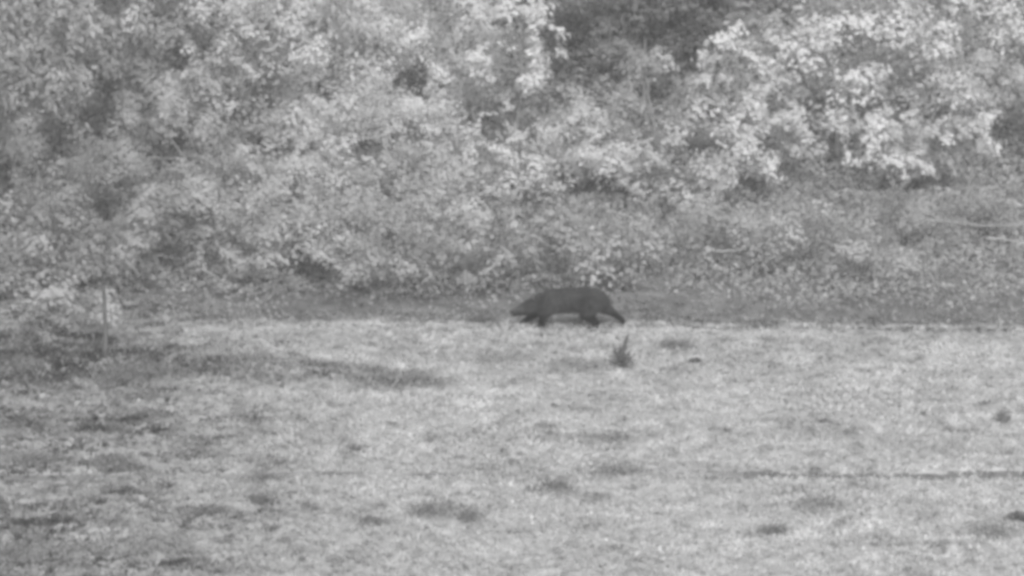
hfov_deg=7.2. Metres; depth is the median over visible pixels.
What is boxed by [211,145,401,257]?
bush
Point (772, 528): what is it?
weed
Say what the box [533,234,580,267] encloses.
dead branch
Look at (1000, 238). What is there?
dead branch
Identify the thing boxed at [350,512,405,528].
weed
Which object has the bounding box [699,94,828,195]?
bush
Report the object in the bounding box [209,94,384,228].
bush
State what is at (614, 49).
tree
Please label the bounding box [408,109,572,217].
bush
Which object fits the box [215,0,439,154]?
tree
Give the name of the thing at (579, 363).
weed
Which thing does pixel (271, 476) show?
weed
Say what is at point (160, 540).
weed
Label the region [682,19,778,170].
tree
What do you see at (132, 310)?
grass
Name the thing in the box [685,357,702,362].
weed
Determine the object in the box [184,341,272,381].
weed
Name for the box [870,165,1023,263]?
bush
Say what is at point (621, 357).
spiky plant
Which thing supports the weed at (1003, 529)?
on the ground at (504, 298)
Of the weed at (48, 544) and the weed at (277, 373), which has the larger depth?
the weed at (277, 373)
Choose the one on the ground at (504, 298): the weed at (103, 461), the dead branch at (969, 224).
the weed at (103, 461)
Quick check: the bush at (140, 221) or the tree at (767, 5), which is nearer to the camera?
the bush at (140, 221)
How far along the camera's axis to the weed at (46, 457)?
139.91 m
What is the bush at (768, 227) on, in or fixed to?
on the ground at (504, 298)
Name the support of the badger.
on the ground at (504, 298)
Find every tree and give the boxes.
[0,0,107,199]
[0,0,132,74]
[39,0,216,150]
[122,0,259,64]
[156,0,328,164]
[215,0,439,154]
[320,0,516,139]
[429,0,579,40]
[463,0,571,154]
[513,0,735,81]
[588,26,683,117]
[592,39,731,169]
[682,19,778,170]
[751,0,842,19]
[751,0,931,169]
[859,0,1023,135]
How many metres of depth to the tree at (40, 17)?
168.34 m
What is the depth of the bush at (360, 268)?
154.44 m
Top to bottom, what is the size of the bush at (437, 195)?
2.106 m
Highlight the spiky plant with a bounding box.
[608,333,637,368]
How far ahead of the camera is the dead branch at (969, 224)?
156.76 m
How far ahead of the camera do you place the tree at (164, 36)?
162.93 m
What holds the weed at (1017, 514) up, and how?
on the ground at (504, 298)
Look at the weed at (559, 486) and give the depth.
137.71 m
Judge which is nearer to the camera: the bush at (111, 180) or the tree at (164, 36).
the bush at (111, 180)
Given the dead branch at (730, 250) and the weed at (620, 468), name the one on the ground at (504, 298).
the weed at (620, 468)
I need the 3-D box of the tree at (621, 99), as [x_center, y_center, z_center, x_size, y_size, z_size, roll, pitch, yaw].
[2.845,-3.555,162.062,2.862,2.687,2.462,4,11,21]
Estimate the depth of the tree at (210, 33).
167.56 m
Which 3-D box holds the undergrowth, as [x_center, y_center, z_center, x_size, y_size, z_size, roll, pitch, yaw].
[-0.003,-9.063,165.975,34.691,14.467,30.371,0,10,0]
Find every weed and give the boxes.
[0,352,55,380]
[0,445,101,467]
[0,523,164,572]
[21,346,112,372]
[78,451,139,466]
[78,520,238,566]
[89,353,198,389]
[141,357,224,380]
[167,501,230,518]
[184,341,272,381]
[225,470,296,484]
[240,491,289,504]
[243,354,323,384]
[330,368,394,387]
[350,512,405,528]
[359,365,458,389]
[390,493,493,521]
[411,343,572,369]
[452,505,489,521]
[513,478,583,497]
[519,351,632,382]
[565,452,686,480]
[567,428,649,447]
[646,334,698,351]
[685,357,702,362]
[741,519,797,536]
[763,491,851,509]
[938,515,1023,542]
[989,409,1012,423]
[999,510,1023,522]
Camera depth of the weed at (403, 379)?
146.78 m
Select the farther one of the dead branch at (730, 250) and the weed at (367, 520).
the dead branch at (730, 250)
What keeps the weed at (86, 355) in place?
on the ground at (504, 298)
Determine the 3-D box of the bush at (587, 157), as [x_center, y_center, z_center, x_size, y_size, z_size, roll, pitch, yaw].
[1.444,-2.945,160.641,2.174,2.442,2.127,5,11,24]
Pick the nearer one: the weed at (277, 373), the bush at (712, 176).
the weed at (277, 373)
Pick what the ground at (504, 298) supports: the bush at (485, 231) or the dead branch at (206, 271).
the bush at (485, 231)
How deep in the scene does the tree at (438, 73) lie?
163.43 m
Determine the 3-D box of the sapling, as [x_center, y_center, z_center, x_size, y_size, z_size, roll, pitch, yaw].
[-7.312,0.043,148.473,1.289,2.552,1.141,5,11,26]
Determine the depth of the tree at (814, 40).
161.55 m
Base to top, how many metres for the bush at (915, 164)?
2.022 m
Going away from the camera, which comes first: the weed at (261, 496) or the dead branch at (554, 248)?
the weed at (261, 496)
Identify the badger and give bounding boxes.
[509,285,625,328]
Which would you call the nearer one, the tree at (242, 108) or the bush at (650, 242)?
the bush at (650, 242)
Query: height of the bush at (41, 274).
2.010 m
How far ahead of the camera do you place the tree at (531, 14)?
162.08 m
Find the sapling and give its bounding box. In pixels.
[68,225,149,357]
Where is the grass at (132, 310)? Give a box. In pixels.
[0,290,1023,575]
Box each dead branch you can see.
[202,269,256,295]
[426,226,464,253]
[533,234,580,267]
[717,245,742,251]
[925,214,1023,225]
[987,234,1023,241]
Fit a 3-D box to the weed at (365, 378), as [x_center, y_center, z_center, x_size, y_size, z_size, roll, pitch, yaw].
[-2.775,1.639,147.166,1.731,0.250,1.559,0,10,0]
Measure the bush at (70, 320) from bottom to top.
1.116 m
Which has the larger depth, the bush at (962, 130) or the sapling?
the bush at (962, 130)
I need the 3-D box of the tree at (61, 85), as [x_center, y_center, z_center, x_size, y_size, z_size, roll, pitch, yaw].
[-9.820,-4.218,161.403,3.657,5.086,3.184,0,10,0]
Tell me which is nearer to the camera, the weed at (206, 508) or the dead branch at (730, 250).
the weed at (206, 508)
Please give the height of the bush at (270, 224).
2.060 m
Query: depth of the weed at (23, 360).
147.89 m
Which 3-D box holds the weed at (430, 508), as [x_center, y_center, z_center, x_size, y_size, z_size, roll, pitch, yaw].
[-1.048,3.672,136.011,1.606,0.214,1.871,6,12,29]
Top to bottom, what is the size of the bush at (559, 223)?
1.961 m
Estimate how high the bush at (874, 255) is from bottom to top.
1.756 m
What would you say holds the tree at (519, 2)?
on the ground at (504, 298)
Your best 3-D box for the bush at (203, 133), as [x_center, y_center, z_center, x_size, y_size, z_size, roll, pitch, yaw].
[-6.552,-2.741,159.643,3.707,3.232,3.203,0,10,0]
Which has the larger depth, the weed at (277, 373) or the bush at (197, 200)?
the bush at (197, 200)
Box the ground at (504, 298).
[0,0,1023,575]
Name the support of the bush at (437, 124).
on the ground at (504, 298)
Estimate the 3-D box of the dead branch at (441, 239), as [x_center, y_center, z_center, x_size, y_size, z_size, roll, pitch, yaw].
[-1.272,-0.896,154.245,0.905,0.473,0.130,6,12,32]
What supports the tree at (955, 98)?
on the ground at (504, 298)
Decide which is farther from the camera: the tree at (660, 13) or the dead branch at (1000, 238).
the tree at (660, 13)
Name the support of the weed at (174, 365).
on the ground at (504, 298)
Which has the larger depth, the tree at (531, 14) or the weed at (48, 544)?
the tree at (531, 14)
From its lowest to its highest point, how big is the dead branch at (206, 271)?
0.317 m
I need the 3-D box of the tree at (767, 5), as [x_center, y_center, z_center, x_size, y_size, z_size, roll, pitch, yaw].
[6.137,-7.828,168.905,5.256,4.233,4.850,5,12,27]
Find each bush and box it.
[0,106,158,250]
[0,190,118,298]
[10,275,123,335]
[67,190,234,295]
[85,66,270,228]
[123,164,295,254]
[187,182,348,290]
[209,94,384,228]
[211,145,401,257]
[283,199,448,299]
[302,61,471,207]
[355,156,530,263]
[389,187,541,301]
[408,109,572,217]
[488,189,651,294]
[521,76,643,195]
[586,117,748,212]
[596,184,767,279]
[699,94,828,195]
[706,183,861,276]
[802,205,938,299]
[819,101,957,190]
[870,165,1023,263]
[919,108,1002,206]
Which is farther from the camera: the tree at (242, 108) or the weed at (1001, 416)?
the tree at (242, 108)
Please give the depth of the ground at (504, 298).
146.17 m
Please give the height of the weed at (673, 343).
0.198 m
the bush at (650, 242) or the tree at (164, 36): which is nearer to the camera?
the bush at (650, 242)
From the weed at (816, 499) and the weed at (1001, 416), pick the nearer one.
the weed at (816, 499)
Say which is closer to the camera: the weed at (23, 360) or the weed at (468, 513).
the weed at (468, 513)
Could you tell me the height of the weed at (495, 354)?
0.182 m
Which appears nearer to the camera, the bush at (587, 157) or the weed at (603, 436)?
the weed at (603, 436)
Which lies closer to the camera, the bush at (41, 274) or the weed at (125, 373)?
the weed at (125, 373)
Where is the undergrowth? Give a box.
[0,0,1023,325]

